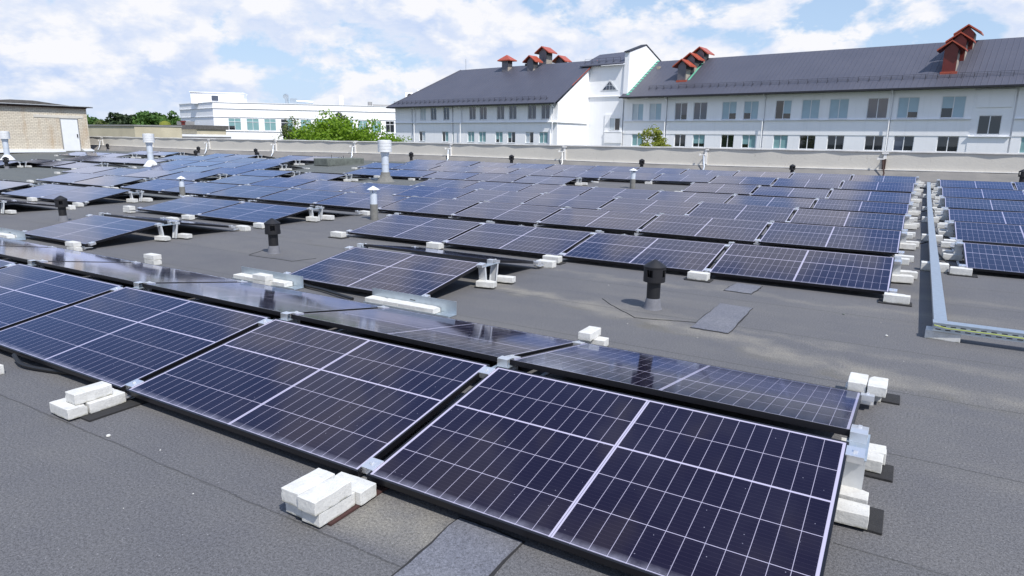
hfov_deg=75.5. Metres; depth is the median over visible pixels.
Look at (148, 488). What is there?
roof
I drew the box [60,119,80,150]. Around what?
door
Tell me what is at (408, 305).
concrete block
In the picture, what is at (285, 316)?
mounting frame
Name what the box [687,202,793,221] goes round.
solar panel
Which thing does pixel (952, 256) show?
concrete block
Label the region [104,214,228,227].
solar panel
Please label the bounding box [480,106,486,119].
window
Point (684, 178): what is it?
solar panel
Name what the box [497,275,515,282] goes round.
concrete block
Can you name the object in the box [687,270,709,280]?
concrete block
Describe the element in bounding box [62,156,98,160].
solar panel
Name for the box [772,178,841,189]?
solar panel
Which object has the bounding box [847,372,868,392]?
concrete block
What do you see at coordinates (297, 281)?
ballast bracket
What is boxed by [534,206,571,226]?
mounting frame
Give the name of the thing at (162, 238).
concrete block
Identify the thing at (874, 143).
window
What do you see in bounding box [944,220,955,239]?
mounting frame
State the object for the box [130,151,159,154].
solar panel
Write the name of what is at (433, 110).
window
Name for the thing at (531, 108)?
window
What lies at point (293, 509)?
concrete block
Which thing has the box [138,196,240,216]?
solar panel
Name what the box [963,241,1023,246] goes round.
solar panel
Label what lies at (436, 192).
solar panel
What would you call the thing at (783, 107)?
window
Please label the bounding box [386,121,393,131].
window
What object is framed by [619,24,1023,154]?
school wing
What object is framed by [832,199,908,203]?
solar panel
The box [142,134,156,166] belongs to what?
exhaust vent
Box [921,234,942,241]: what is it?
concrete block
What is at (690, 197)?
solar panel
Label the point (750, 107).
window
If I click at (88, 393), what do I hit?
concrete block
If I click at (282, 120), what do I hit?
window
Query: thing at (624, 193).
solar panel
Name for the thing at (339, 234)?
concrete block
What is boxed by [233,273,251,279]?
concrete block
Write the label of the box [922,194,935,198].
concrete block
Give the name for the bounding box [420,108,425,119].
window
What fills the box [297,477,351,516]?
concrete block
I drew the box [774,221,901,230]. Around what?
solar panel
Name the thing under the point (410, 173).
solar panel
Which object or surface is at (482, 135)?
window
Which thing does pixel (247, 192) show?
solar panel
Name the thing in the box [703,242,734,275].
mounting frame
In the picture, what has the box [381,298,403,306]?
concrete block
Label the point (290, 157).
solar panel
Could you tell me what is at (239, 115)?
office block
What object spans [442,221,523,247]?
mounting frame
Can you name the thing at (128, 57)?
sky
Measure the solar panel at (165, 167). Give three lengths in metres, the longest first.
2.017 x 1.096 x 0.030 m
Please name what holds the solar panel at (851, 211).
on the mounting frame at (907, 217)
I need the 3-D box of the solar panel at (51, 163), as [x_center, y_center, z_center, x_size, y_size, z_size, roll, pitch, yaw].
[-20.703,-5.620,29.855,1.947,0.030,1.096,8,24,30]
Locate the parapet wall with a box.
[89,136,1023,181]
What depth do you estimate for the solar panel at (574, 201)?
15.00 m
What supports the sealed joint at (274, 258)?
on the roof
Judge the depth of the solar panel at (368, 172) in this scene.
25.34 m
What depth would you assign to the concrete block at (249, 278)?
7.02 m
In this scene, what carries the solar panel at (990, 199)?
on the mounting frame
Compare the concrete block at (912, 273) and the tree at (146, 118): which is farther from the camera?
the tree at (146, 118)
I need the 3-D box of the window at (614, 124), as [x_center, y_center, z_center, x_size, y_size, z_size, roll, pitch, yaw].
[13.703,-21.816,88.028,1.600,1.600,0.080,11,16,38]
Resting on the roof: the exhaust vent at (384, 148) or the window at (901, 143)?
the exhaust vent at (384, 148)
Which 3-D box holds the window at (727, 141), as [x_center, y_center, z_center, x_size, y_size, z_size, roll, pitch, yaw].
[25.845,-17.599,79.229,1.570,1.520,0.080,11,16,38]
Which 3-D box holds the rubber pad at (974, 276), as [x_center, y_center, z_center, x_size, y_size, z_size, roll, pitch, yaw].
[5.412,-0.158,7.942,0.300,0.012,0.170,8,15,30]
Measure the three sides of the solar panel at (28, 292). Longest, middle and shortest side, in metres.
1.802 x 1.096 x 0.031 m
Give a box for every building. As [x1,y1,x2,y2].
[88,125,181,138]
[159,121,231,139]
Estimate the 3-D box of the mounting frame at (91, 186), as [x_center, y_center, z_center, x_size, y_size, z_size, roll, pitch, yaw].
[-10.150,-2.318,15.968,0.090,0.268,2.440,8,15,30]
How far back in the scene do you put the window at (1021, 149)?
61.96 m
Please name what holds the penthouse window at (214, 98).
in the office block at (239, 115)
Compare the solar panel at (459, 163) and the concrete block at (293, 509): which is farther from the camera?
the solar panel at (459, 163)
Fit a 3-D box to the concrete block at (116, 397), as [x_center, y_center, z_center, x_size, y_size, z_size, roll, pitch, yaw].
[-2.318,0.642,3.748,0.106,0.061,0.203,8,14,28]
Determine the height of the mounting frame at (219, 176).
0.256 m
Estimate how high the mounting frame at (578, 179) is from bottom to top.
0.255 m
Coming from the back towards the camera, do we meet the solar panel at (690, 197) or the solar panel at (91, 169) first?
the solar panel at (91, 169)
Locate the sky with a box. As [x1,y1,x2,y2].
[0,0,1023,119]
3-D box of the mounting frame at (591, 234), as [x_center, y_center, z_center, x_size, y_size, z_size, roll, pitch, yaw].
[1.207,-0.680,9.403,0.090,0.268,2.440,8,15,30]
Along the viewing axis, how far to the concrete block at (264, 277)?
6.82 m
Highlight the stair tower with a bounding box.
[580,44,660,145]
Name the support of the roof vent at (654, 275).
on the roof
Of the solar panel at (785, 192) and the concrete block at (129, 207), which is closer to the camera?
the concrete block at (129, 207)
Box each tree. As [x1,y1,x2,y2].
[87,114,99,120]
[87,119,104,124]
[94,120,108,124]
[104,112,134,124]
[130,110,151,123]
[130,110,159,124]
[152,110,180,124]
[276,116,303,139]
[277,109,406,141]
[372,135,411,141]
[637,124,670,146]
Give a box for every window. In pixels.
[211,96,218,100]
[228,118,241,129]
[246,118,258,129]
[264,119,275,130]
[281,119,292,130]
[300,119,310,129]
[359,121,366,129]
[373,121,380,131]
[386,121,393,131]
[419,131,424,140]
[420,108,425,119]
[431,108,435,119]
[442,132,447,141]
[444,107,448,119]
[468,132,473,141]
[470,106,475,119]
[479,132,485,141]
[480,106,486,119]
[496,132,502,142]
[497,106,503,119]
[508,132,514,142]
[509,105,516,118]
[526,132,532,142]
[528,105,535,118]
[539,132,547,142]
[541,105,549,118]
[601,79,617,90]
[609,118,619,129]
[632,104,643,119]
[632,134,641,145]
[649,103,661,119]
[674,134,685,146]
[675,103,687,119]
[692,134,704,146]
[693,102,707,119]
[720,135,733,147]
[722,101,736,119]
[741,135,755,147]
[743,101,758,118]
[773,135,787,148]
[775,100,791,118]
[799,135,815,148]
[801,99,819,118]
[826,135,843,149]
[828,99,848,118]
[864,136,883,150]
[866,98,888,117]
[892,136,914,150]
[896,97,919,117]
[936,136,958,151]
[940,96,966,117]
[976,115,1002,133]
[1019,137,1023,152]
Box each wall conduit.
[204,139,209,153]
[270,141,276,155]
[349,142,356,157]
[445,144,452,160]
[558,146,566,163]
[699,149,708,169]
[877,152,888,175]
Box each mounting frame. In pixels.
[0,200,6,213]
[5,259,140,277]
[15,213,166,237]
[37,186,138,200]
[82,221,239,249]
[84,190,182,204]
[110,280,246,300]
[125,305,388,399]
[192,173,227,180]
[194,200,254,219]
[284,243,415,273]
[307,206,362,219]
[326,174,372,180]
[346,213,400,235]
[361,341,584,479]
[422,259,543,296]
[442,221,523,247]
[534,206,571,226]
[559,230,625,260]
[562,177,594,184]
[634,213,663,235]
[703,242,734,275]
[753,221,773,244]
[841,392,874,489]
[889,256,901,292]
[898,230,906,254]
[903,214,909,231]
[908,203,912,216]
[936,187,941,196]
[938,196,944,208]
[941,207,948,222]
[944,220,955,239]
[950,239,965,266]
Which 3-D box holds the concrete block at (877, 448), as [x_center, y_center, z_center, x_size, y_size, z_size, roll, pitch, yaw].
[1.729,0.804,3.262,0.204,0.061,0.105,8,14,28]
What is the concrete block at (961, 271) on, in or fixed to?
on the rubber pad at (974, 276)
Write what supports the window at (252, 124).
in the office block at (239, 115)
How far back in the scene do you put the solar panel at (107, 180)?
19.40 m
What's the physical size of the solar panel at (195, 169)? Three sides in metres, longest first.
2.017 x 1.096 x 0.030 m
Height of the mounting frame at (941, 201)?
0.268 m
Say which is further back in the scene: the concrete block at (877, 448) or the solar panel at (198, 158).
the solar panel at (198, 158)
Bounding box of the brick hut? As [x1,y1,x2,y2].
[0,99,93,153]
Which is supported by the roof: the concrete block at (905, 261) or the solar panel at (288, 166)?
the concrete block at (905, 261)
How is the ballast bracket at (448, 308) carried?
on the roof
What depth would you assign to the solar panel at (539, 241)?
9.26 m
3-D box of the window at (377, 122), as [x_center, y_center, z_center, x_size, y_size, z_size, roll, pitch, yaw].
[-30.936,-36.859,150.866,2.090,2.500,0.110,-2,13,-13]
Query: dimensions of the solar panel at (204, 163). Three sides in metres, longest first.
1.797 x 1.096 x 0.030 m
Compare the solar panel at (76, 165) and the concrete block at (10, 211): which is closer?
the concrete block at (10, 211)
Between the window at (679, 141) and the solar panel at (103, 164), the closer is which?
the solar panel at (103, 164)
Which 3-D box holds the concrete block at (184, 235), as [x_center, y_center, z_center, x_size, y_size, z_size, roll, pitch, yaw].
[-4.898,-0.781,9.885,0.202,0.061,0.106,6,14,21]
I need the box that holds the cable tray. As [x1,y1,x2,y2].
[927,182,1023,342]
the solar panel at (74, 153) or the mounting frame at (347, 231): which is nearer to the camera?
the mounting frame at (347, 231)
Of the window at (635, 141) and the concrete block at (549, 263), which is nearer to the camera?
the concrete block at (549, 263)
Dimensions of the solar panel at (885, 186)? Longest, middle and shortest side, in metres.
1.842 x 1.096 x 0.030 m
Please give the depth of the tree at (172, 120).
203.38 m
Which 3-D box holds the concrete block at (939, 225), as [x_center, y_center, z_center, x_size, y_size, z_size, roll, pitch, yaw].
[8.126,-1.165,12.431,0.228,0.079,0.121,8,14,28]
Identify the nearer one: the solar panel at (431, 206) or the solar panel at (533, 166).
the solar panel at (431, 206)
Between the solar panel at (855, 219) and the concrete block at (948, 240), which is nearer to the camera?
the concrete block at (948, 240)
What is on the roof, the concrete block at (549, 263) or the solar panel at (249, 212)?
the concrete block at (549, 263)
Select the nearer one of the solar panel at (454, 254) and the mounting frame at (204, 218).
the solar panel at (454, 254)
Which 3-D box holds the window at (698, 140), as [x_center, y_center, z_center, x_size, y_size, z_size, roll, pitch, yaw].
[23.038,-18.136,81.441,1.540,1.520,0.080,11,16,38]
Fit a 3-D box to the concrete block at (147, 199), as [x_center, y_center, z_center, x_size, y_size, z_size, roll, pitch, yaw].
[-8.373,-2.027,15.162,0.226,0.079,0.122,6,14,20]
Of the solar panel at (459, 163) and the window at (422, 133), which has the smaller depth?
the solar panel at (459, 163)
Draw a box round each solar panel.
[0,160,19,165]
[0,181,32,190]
[0,199,54,206]
[0,237,50,246]
[0,246,134,262]
[0,259,16,268]
[0,263,122,329]
[0,286,270,391]
[1,184,82,198]
[10,159,54,164]
[25,215,155,245]
[30,161,77,166]
[35,261,240,285]
[36,173,103,183]
[40,186,130,203]
[53,162,100,168]
[61,152,92,155]
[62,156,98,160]
[62,166,118,173]
[71,175,142,186]
[78,152,110,155]
[82,157,119,161]
[83,162,127,166]
[92,168,146,175]
[95,186,179,196]
[101,153,130,156]
[103,158,141,162]
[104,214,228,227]
[121,179,192,191]
[124,170,182,177]
[126,318,489,476]
[127,159,167,163]
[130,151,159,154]
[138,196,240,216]
[141,164,186,170]
[143,282,379,315]
[145,152,178,155]
[155,172,219,180]
[157,160,198,164]
[160,155,194,159]
[161,182,237,194]
[170,166,221,171]
[181,156,217,160]
[183,161,223,166]
[193,196,247,201]
[197,202,308,222]
[204,157,240,161]
[204,167,255,174]
[206,153,234,156]
[206,185,290,199]
[208,162,251,167]
[210,175,272,184]
[227,155,256,157]
[228,158,266,162]
[236,163,281,169]
[240,170,293,176]
[249,177,317,187]
[252,155,275,158]
[252,201,356,212]
[254,159,293,163]
[257,188,344,204]
[276,164,303,168]
[277,155,312,159]
[287,161,313,163]
[289,173,343,180]
[290,247,479,295]
[291,180,362,191]
[291,308,573,361]
[301,156,338,160]
[311,172,368,178]
[314,192,405,209]
[339,183,414,195]
[344,168,396,175]
[348,214,482,242]
[358,162,404,168]
[364,244,532,263]
[367,366,848,575]
[378,196,480,216]
[390,170,436,177]
[392,164,440,170]
[393,186,474,198]
[399,214,518,225]
[405,159,446,164]
[412,179,477,187]
[421,171,479,179]
[427,165,477,171]
[436,160,480,165]
[444,223,590,255]
[452,202,562,223]
[456,189,540,203]
[465,181,531,191]
[466,167,518,173]
[466,173,525,182]
[469,162,515,167]
[507,163,554,168]
[508,168,561,175]
[510,343,861,435]
[512,176,575,184]
[519,184,591,194]
[522,193,615,209]
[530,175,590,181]
[538,208,657,231]
[547,164,594,170]
[553,170,609,178]
[562,232,725,271]
[582,187,659,198]
[588,166,638,171]
[599,198,697,215]
[600,172,660,180]
[636,167,685,173]
[639,214,767,242]
[649,191,732,202]
[652,174,716,182]
[682,169,736,175]
[683,183,757,194]
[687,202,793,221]
[708,243,894,293]
[710,176,775,185]
[726,195,814,207]
[734,171,791,177]
[736,243,863,254]
[751,186,829,198]
[758,222,901,254]
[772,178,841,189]
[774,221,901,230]
[790,173,851,180]
[790,208,904,229]
[800,207,904,214]
[813,199,908,213]
[828,189,910,202]
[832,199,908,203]
[834,188,910,192]
[841,181,913,191]
[851,175,916,182]
[940,180,1014,189]
[942,187,1023,199]
[944,197,1023,211]
[946,187,1021,190]
[948,207,1020,211]
[948,209,1023,224]
[952,197,1023,200]
[954,221,1023,244]
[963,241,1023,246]
[963,242,1023,275]
[1014,182,1023,189]
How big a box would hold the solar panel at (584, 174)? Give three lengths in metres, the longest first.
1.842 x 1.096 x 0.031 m
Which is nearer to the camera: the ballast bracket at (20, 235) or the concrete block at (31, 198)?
the ballast bracket at (20, 235)
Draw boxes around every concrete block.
[0,234,14,238]
[0,364,4,374]
[4,210,16,213]
[27,197,36,200]
[49,398,87,419]
[65,241,80,246]
[65,381,112,404]
[66,205,75,209]
[66,246,82,250]
[72,202,83,206]
[83,389,125,413]
[123,205,134,210]
[123,208,135,212]
[126,199,137,202]
[142,198,152,201]
[144,253,161,259]
[144,259,161,264]
[154,235,170,240]
[177,233,191,238]
[181,214,194,219]
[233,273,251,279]
[236,225,250,230]
[245,275,252,280]
[252,273,272,281]
[253,222,264,228]
[253,280,271,285]
[271,279,292,286]
[281,468,334,506]
[285,502,301,517]
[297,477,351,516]
[302,491,354,527]
[306,216,319,221]
[322,215,334,219]
[330,231,345,237]
[335,472,376,505]
[359,210,369,214]
[365,295,386,303]
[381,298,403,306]
[398,301,420,309]
[415,304,439,313]
[426,241,443,248]
[476,280,496,287]
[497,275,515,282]
[536,259,555,267]
[542,254,561,262]
[578,326,600,341]
[579,336,608,345]
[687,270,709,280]
[834,498,869,529]
[839,485,868,504]
[841,437,886,464]
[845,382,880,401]
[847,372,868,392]
[865,451,883,473]
[867,376,887,397]
[883,292,910,304]
[891,274,913,283]
[895,254,913,262]
[899,243,915,249]
[900,270,917,278]
[901,258,909,264]
[904,224,917,228]
[906,234,912,238]
[906,241,919,246]
[908,211,918,215]
[911,199,919,202]
[920,261,948,272]
[921,216,938,222]
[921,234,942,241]
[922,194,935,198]
[922,206,936,211]
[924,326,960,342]
[933,204,943,207]
[935,216,947,220]
[937,223,944,228]
[938,230,953,236]
[940,241,954,247]
[941,249,953,255]
[942,253,962,260]
[943,239,955,241]
[949,266,972,275]
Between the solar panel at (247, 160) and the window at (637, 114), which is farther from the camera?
the window at (637, 114)
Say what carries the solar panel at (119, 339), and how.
on the mounting frame at (285, 316)
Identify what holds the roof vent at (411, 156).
on the roof
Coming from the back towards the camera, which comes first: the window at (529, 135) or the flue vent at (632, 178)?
the window at (529, 135)
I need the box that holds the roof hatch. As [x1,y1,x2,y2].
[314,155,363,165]
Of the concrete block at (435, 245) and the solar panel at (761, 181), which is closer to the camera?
the concrete block at (435, 245)
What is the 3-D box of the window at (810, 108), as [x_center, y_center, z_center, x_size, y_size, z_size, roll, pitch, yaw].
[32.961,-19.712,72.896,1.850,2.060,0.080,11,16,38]
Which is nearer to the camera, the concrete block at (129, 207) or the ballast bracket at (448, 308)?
the ballast bracket at (448, 308)
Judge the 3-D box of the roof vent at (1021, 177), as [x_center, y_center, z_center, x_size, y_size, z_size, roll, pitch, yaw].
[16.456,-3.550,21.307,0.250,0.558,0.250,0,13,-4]
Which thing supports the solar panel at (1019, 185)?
attached to the mounting frame
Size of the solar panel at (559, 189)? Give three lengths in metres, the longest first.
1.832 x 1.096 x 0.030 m
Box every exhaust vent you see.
[0,131,15,159]
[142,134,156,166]
[377,140,394,181]
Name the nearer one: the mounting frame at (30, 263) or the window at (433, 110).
the mounting frame at (30, 263)
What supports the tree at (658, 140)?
on the ground
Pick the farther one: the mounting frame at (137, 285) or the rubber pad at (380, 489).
the mounting frame at (137, 285)
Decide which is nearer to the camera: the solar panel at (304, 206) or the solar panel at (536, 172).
the solar panel at (304, 206)
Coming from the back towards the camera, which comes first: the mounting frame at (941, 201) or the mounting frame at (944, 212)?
the mounting frame at (941, 201)
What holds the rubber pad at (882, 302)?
on the roof
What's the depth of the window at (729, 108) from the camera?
78.49 m
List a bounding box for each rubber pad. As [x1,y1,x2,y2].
[78,397,147,421]
[327,484,388,525]
[684,277,713,282]
[846,507,883,535]
[864,464,893,482]
[878,299,911,306]
[881,393,899,404]
[947,272,977,277]
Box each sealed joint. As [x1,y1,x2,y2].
[250,250,315,260]
[602,298,695,322]
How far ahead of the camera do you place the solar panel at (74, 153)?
39.93 m
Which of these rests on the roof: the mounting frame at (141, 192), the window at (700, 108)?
the mounting frame at (141, 192)
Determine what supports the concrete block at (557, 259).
on the rubber pad
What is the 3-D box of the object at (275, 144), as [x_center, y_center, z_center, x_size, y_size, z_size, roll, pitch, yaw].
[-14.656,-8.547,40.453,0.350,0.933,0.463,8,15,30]
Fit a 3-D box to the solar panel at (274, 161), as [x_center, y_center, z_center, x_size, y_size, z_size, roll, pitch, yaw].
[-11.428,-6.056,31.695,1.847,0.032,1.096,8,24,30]
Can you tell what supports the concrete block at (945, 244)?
on the roof
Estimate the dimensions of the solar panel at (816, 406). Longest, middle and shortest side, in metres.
1.802 x 1.096 x 0.031 m
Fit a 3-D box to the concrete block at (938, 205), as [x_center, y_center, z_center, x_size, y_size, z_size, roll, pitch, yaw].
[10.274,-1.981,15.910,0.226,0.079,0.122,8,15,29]
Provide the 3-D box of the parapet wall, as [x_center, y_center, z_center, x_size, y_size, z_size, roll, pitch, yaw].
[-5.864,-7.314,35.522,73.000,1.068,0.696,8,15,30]
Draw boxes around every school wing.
[386,46,597,145]
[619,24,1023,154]
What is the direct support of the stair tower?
on the ground
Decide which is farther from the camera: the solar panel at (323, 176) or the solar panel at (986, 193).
the solar panel at (323, 176)
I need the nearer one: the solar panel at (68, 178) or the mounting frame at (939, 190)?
the mounting frame at (939, 190)
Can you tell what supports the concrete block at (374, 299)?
in the ballast bracket at (448, 308)
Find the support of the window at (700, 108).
in the school wing at (961, 90)
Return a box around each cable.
[12,353,73,375]
[304,283,353,299]
[938,252,955,266]
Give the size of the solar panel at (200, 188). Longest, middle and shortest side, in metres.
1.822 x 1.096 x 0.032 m
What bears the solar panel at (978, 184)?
attached to the mounting frame
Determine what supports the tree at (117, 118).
on the ground
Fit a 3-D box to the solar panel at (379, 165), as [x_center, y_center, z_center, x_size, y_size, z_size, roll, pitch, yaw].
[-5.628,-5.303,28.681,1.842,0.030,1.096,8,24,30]
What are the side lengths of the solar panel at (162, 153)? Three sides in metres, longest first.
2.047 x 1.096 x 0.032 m
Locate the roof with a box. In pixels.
[0,150,1023,575]
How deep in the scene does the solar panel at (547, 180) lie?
21.56 m
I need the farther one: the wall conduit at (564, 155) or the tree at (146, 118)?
the tree at (146, 118)
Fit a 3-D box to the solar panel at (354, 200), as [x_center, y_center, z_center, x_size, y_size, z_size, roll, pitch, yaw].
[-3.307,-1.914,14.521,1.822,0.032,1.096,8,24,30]
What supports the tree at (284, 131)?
on the ground
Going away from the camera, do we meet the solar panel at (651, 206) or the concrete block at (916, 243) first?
the concrete block at (916, 243)
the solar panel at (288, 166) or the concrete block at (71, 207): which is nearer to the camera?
the concrete block at (71, 207)
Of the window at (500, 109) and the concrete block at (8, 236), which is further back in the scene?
the window at (500, 109)
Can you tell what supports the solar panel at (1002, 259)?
on the mounting frame
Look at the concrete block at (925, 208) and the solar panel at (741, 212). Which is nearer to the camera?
the solar panel at (741, 212)
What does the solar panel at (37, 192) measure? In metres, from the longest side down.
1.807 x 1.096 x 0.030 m
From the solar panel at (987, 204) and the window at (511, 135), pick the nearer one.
the solar panel at (987, 204)
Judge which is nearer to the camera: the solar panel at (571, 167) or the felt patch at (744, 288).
the felt patch at (744, 288)
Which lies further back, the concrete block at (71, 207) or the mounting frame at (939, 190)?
the mounting frame at (939, 190)
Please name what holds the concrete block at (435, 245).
on the roof
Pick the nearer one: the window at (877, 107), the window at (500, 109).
the window at (877, 107)
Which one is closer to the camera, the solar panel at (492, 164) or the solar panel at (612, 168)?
the solar panel at (612, 168)
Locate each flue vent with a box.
[176,176,185,195]
[367,186,379,219]
[630,168,637,188]
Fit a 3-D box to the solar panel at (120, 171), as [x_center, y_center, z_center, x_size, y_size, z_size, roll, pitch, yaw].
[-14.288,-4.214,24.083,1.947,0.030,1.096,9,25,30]
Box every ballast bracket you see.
[0,228,25,240]
[232,266,303,289]
[363,288,456,317]
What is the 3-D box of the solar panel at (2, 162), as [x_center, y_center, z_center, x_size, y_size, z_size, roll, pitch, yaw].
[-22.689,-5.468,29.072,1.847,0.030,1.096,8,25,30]
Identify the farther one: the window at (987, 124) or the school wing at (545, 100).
the school wing at (545, 100)
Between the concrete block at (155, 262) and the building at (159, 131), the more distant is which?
the building at (159, 131)
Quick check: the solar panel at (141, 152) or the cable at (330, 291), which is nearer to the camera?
the cable at (330, 291)
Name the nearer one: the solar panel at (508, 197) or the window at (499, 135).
the solar panel at (508, 197)
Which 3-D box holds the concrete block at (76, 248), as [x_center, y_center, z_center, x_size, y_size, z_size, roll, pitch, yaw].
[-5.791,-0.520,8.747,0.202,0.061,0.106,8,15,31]
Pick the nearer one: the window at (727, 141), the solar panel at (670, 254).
the solar panel at (670, 254)
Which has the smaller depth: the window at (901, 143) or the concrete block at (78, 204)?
the concrete block at (78, 204)
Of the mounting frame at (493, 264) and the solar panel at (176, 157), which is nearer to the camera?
the mounting frame at (493, 264)
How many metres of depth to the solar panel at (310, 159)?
34.21 m
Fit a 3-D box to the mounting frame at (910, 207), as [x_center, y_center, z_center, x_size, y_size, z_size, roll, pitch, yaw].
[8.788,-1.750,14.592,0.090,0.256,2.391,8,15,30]
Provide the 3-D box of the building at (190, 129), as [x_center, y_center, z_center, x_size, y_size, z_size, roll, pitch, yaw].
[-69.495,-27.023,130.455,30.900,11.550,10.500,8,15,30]
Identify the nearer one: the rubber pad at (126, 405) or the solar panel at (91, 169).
the rubber pad at (126, 405)
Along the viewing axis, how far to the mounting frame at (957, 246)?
8.87 m
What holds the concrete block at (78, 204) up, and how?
on the roof
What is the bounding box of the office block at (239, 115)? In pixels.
[179,90,418,139]
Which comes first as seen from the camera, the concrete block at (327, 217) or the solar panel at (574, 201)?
the concrete block at (327, 217)
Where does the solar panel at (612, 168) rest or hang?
on the mounting frame
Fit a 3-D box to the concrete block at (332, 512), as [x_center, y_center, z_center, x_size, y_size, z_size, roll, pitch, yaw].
[-0.752,0.896,2.716,0.106,0.061,0.202,8,15,29]
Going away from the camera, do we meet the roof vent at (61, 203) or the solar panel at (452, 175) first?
the roof vent at (61, 203)
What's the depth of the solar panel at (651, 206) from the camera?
14.07 m
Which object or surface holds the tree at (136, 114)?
on the ground
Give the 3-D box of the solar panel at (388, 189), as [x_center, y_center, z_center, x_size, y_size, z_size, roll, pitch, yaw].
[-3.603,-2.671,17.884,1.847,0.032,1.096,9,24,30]
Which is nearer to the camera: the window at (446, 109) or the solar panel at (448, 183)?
the solar panel at (448, 183)
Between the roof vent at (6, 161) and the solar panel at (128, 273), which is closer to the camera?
the solar panel at (128, 273)
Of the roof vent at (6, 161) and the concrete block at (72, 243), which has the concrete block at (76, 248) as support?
the concrete block at (72, 243)
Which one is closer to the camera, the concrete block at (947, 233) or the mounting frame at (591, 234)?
the mounting frame at (591, 234)
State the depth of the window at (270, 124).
145.54 m
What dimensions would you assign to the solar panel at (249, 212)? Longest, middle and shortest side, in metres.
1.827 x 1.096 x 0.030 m
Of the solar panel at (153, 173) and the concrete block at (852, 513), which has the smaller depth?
the concrete block at (852, 513)
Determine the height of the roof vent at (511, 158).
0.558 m
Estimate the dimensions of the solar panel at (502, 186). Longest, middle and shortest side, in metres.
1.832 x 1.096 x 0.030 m
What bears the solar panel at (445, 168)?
on the mounting frame
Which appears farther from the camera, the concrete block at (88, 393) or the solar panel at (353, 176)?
the solar panel at (353, 176)
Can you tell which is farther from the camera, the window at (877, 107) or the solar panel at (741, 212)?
the window at (877, 107)
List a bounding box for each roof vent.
[2,157,9,168]
[54,196,68,221]
[264,218,280,253]
[409,152,413,160]
[509,155,513,162]
[639,159,644,166]
[643,259,666,310]
[789,164,795,176]
[1018,169,1023,181]
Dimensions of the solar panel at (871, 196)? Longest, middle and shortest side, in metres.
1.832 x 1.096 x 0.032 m
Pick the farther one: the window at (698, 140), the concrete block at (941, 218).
the window at (698, 140)
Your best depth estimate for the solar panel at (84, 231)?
9.61 m
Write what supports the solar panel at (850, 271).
attached to the mounting frame at (726, 246)
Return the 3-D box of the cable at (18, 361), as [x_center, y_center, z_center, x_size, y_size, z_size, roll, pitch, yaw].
[-3.059,0.507,4.313,0.664,0.068,0.071,6,14,21]
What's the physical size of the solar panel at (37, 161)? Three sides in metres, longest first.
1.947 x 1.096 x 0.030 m
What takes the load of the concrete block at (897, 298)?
on the rubber pad at (882, 302)
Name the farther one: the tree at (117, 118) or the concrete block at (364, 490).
the tree at (117, 118)
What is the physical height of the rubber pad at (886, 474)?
0.012 m
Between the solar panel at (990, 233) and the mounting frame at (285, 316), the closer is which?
the mounting frame at (285, 316)
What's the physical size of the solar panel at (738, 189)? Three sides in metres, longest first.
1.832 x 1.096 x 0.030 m
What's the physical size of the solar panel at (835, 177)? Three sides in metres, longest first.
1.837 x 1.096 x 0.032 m
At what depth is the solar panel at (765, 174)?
23.52 m
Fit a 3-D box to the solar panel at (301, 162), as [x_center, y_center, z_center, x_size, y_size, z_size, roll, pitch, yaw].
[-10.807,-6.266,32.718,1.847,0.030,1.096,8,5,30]
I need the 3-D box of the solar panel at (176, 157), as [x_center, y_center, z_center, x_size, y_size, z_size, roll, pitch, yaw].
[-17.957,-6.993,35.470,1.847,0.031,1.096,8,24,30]
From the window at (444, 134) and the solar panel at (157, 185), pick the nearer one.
the solar panel at (157, 185)
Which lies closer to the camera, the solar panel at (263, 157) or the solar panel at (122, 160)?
the solar panel at (122, 160)
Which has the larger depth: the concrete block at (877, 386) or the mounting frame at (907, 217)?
the mounting frame at (907, 217)
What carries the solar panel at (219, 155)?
on the mounting frame
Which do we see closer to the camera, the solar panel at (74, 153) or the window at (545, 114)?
the solar panel at (74, 153)
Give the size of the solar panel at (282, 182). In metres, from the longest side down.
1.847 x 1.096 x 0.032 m
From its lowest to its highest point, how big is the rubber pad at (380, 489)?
0.012 m
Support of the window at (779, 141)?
in the school wing at (961, 90)
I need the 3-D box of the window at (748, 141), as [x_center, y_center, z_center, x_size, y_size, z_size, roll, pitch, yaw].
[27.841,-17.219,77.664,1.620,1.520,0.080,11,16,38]
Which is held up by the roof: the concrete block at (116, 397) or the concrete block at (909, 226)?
the concrete block at (909, 226)
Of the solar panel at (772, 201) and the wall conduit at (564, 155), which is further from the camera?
the wall conduit at (564, 155)
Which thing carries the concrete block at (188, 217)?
on the roof
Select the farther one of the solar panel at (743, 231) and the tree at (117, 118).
the tree at (117, 118)
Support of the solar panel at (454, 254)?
on the mounting frame at (358, 245)
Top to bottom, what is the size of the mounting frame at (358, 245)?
0.256 m
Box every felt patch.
[391,517,524,575]
[690,303,752,333]
[723,283,762,293]
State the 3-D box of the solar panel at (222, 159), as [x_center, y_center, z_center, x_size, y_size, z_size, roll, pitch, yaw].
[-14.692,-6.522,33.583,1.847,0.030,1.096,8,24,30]
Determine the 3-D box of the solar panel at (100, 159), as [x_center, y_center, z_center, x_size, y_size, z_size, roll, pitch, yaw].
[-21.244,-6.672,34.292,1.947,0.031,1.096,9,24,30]
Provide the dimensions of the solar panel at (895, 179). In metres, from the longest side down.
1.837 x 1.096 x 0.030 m
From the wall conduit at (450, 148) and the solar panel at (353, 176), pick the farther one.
the wall conduit at (450, 148)
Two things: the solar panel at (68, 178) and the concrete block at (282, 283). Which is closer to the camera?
the concrete block at (282, 283)
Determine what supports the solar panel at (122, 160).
on the mounting frame
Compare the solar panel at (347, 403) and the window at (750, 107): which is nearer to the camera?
the solar panel at (347, 403)

